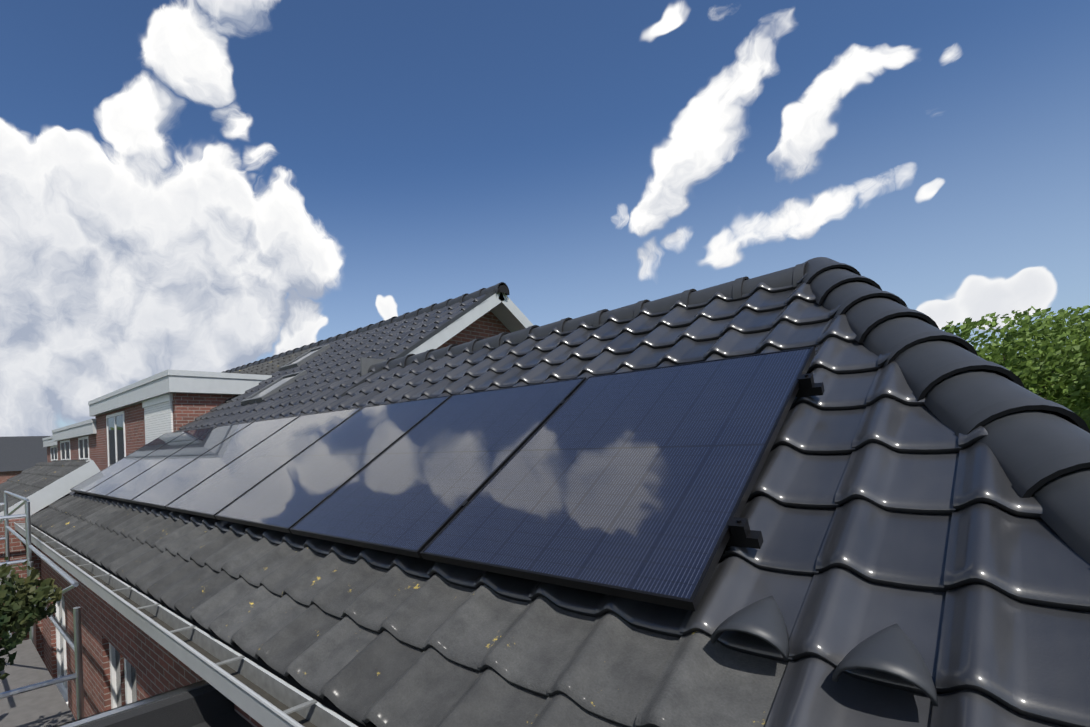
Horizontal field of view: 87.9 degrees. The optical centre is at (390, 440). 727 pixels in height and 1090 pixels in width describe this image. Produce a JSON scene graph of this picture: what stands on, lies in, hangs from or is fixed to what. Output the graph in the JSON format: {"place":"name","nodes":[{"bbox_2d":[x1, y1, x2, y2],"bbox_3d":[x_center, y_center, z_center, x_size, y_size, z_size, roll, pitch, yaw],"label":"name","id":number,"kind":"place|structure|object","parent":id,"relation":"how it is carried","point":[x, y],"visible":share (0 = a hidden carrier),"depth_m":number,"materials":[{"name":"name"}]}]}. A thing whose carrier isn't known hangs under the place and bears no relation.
{"place":"outdoors","nodes":[
{"label":"outdoors","id":0,"kind":"place"},
{"bbox_2d":[0,461,89,511],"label":"neighbour skirt tiles","id":1,"kind":"object","parent":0,"point":[26,483],"visible":0.83,"depth_m":10.58,"materials":[{"name":"grey tile"}]},
{"bbox_2d":[42,436,57,462],"bbox_3d":[-12.765,0.863,23.257,2.760,2.250,6.480,-2,-1,-40],"label":"dormer","id":2,"kind":"object","parent":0,"point":[49,443],"visible":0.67,"depth_m":23.75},
{"bbox_2d":[53,459,87,461],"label":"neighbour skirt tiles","id":3,"kind":"object","parent":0,"point":[77,460],"visible":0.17,"depth_m":16.95,"materials":[{"name":"grey tile"}]},
{"bbox_2d":[52,419,96,464],"bbox_3d":[-9.063,0.630,18.013,2.760,2.320,6.480,-2,-1,-40],"label":"dormer","id":4,"kind":"object","parent":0,"point":[75,441],"visible":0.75,"depth_m":16.63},
{"bbox_2d":[88,369,271,470],"bbox_3d":[-4.984,0.185,13.088,2.760,2.790,6.530,-2,-1,-40],"label":"dormer","id":5,"kind":"object","parent":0,"point":[132,418],"visible":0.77,"depth_m":10.73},
{"bbox_2d":[0,0,1089,436],"label":"sky","id":6,"kind":"structure","parent":0,"point":[189,185],"materials":[{"name":"blue"}]},
{"label":"ground","id":7,"kind":"structure","parent":0,"visible":0},
{"bbox_2d":[0,436,49,481],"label":"houses","id":8,"kind":"structure","parent":7,"relation":"on","point":[19,455],"depth_m":60.59,"materials":[{"name":"brick"}]},
{"bbox_2d":[0,557,61,679],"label":"tree","id":9,"kind":"object","parent":7,"relation":"on","point":[19,611],"visible":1,"depth_m":2.86,"materials":[{"name":"green plant"}]},
{"bbox_2d":[0,482,69,513],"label":"neighbour walls","id":10,"kind":"structure","parent":7,"relation":"on","point":[47,506],"depth_m":11.25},
{"bbox_2d":[0,518,43,661],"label":"brick building","id":11,"kind":"structure","parent":10,"relation":"attached to","point":[17,546],"depth_m":8.39,"materials":[{"name":"brick"}]},
{"bbox_2d":[0,460,99,518],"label":"skirt trim","id":12,"kind":"structure","parent":10,"relation":"attached to","point":[44,497],"depth_m":8.93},
{"bbox_2d":[231,346,316,374],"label":"roof tiles","id":13,"kind":"object","parent":10,"relation":"on","point":[270,367],"visible":0.29,"depth_m":12.77,"materials":[{"name":"grey tile"}]},
{"bbox_2d":[222,282,509,372],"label":"ridge caps","id":14,"kind":"object","parent":13,"relation":"on","point":[502,287],"visible":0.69,"depth_m":10.31,"materials":[{"name":"black"}]},
{"bbox_2d":[941,320,1037,380],"bbox_3d":[20.807,0.537,22.584,8.000,10.764,8.119,-2,-1,-40],"label":"tree","id":15,"kind":"object","parent":7,"relation":"on","point":[1008,365],"visible":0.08,"depth_m":19.71,"materials":[{"name":"green plant"}]},
{"bbox_2d":[946,305,1089,429],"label":"tree","id":16,"kind":"object","parent":7,"relation":"on","point":[1061,339],"visible":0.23,"depth_m":19.07,"materials":[{"name":"green plant"}]},
{"bbox_2d":[972,307,1089,426],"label":"tree","id":17,"kind":"object","parent":7,"relation":"on","point":[1068,364],"visible":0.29,"depth_m":19.95,"materials":[{"name":"green plant"}]},
{"bbox_2d":[999,326,1086,399],"bbox_3d":[31.824,0.123,25.429,8.981,10.739,9.544,-2,-1,-15],"label":"tree","id":18,"kind":"object","parent":7,"relation":"on","point":[1044,341],"depth_m":24.10,"materials":[{"name":"green plant"}]},
{"label":"pavement","id":19,"kind":"structure","parent":0,"visible":0},
{"bbox_2d":[0,491,31,638],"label":"scaffold tower","id":20,"kind":"structure","parent":19,"relation":"on","point":[6,517],"depth_m":6.10,"materials":[{"name":"silver metal"}]},
{"bbox_2d":[0,545,84,726],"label":"scaffold tower","id":21,"kind":"structure","parent":19,"relation":"on","point":[31,695],"depth_m":4.31,"materials":[{"name":"silver metal"}]},
{"bbox_2d":[56,680,252,726],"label":"flat roof extension","id":22,"kind":"object","parent":19,"relation":"on","point":[203,703],"visible":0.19,"depth_m":2.85,"materials":[{"name":"black metal"}]},
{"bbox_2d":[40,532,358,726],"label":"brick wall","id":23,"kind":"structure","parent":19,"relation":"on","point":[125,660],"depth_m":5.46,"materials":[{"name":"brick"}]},
{"bbox_2d":[14,522,357,726],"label":"gutter","id":24,"kind":"object","parent":23,"relation":"attached to","point":[263,697],"visible":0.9,"depth_m":2.68,"materials":[{"name":"metal"}]},
{"bbox_2d":[31,300,792,726],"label":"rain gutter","id":25,"kind":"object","parent":23,"relation":"on","point":[291,680],"depth_m":2.60,"materials":[{"name":"grey metal"}]},
{"bbox_2d":[30,294,485,565],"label":"roof tiles","id":26,"kind":"object","parent":25,"relation":"on","point":[97,529],"visible":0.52,"depth_m":7.81,"materials":[{"name":"grey tile"}]},
{"bbox_2d":[241,370,306,404],"bbox_3d":[-1.998,-0.907,9.287,0.780,0.080,0.980,-3,29,50],"label":"skylight","id":27,"kind":"object","parent":26,"relation":"on","point":[274,387],"visible":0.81,"depth_m":9.21,"materials":[{"name":"grey glass"}]},
{"bbox_2d":[279,344,329,370],"bbox_3d":[-1.764,-1.706,11.141,0.700,0.080,0.900,-3,29,50],"label":"skylight","id":28,"kind":"object","parent":26,"relation":"on","point":[304,358],"visible":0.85,"depth_m":11.02,"materials":[{"name":"grey glass"}]},
{"bbox_2d":[405,292,532,355],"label":"roof gable","id":29,"kind":"structure","parent":25,"relation":"attached to","point":[485,318],"depth_m":8.52,"materials":[{"name":"paint"}]},
{"bbox_2d":[360,357,385,375],"bbox_3d":[-0.220,-0.977,7.234,0.440,0.240,0.028,-2,-1,-40],"label":"roof flashing","id":30,"kind":"object","parent":29,"relation":"attached to","point":[366,364],"visible":0.5,"depth_m":7.13,"materials":[{"name":"grey metal"}]},
{"bbox_2d":[340,290,494,396],"bbox_3d":[0.558,-1.454,7.453,0.001,0.056,3.580,-3,29,50],"label":"verge edge","id":31,"kind":"object","parent":29,"relation":"attached to","point":[438,330],"visible":0.6,"depth_m":7.48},
{"bbox_2d":[368,262,807,372],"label":"ridge caps","id":32,"kind":"object","parent":25,"relation":"on","point":[737,288],"visible":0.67,"depth_m":4.49,"materials":[{"name":"black"}]},
{"bbox_2d":[100,273,1089,726],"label":"roof tiles","id":33,"kind":"object","parent":25,"relation":"on","point":[882,497],"visible":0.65,"depth_m":1.79,"materials":[{"name":"grey ceramic"}]},
{"bbox_2d":[109,373,824,548],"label":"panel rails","id":34,"kind":"object","parent":33,"relation":"on","point":[743,534],"visible":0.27,"depth_m":1.75,"materials":[{"name":"black metal"}]},
{"bbox_2d":[70,430,187,493],"bbox_3d":[-4.151,0.311,8.643,1.134,0.035,1.722,-3,29,50],"label":"solar panel","id":35,"kind":"object","parent":34,"relation":"attached to","point":[84,487],"visible":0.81,"depth_m":8.58,"materials":[{"name":"black glass"}]},
{"bbox_2d":[86,427,215,497],"bbox_3d":[-3.407,0.273,7.761,1.134,0.035,1.722,-3,29,50],"label":"solar panel","id":36,"kind":"object","parent":34,"relation":"attached to","point":[129,473],"visible":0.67,"depth_m":7.70,"materials":[{"name":"black glass"}]},
{"bbox_2d":[106,422,251,502],"bbox_3d":[-2.664,0.235,6.879,1.134,0.035,1.722,-3,29,50],"label":"solar panel","id":37,"kind":"object","parent":34,"relation":"attached to","point":[133,488],"visible":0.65,"depth_m":6.80,"materials":[{"name":"black glass"}]},
{"bbox_2d":[131,415,299,509],"bbox_3d":[-1.921,0.197,5.997,1.134,0.035,1.722,-3,29,50],"label":"solar panel","id":38,"kind":"object","parent":34,"relation":"attached to","point":[163,493],"visible":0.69,"depth_m":5.91,"materials":[{"name":"black glass"}]},
{"bbox_2d":[166,407,362,518],"bbox_3d":[-1.177,0.159,5.115,1.134,0.035,1.722,-3,29,50],"label":"solar panel","id":39,"kind":"object","parent":34,"relation":"on","point":[211,496],"visible":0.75,"depth_m":5.01,"materials":[{"name":"black glass"}]},
{"bbox_2d":[214,395,450,532],"bbox_3d":[-0.433,0.121,4.234,1.134,0.035,1.722,-3,29,50],"label":"solar panel","id":40,"kind":"object","parent":34,"relation":"on","point":[287,496],"visible":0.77,"depth_m":4.11,"materials":[{"name":"blue glass"}]},
{"bbox_2d":[290,377,585,557],"bbox_3d":[0.310,0.082,3.352,1.134,0.035,1.722,-3,29,50],"label":"solar panel","id":41,"kind":"object","parent":34,"relation":"on","point":[413,490],"visible":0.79,"depth_m":3.19,"materials":[{"name":"blue glass"}]},
{"bbox_2d":[420,346,815,611],"bbox_3d":[1.053,0.044,2.470,1.134,0.035,1.722,-3,29,50],"label":"solar panel","id":42,"kind":"object","parent":34,"relation":"on","point":[638,485],"visible":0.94,"depth_m":2.25,"materials":[{"name":"blue glass"}]},
{"bbox_2d":[710,596,789,660],"bbox_3d":[1.012,0.474,1.499,0.178,0.106,0.242,-3,29,50],"label":"vent hood","id":43,"kind":"object","parent":33,"relation":"on","point":[762,619],"visible":0.96,"depth_m":1.44,"materials":[{"name":"grey ceramic"}]},
{"bbox_2d":[832,624,937,705],"bbox_3d":[1.167,0.481,1.275,0.178,0.106,0.242,-3,29,50],"label":"vent hood","id":44,"kind":"object","parent":33,"relation":"on","point":[892,650],"visible":0.96,"depth_m":1.23,"materials":[{"name":"grey ceramic"}]},
{"bbox_2d":[801,257,1089,563],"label":"hip caps","id":45,"kind":"object","parent":33,"relation":"on","point":[1038,446],"visible":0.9,"depth_m":1.86,"materials":[{"name":"black"}]}
]}

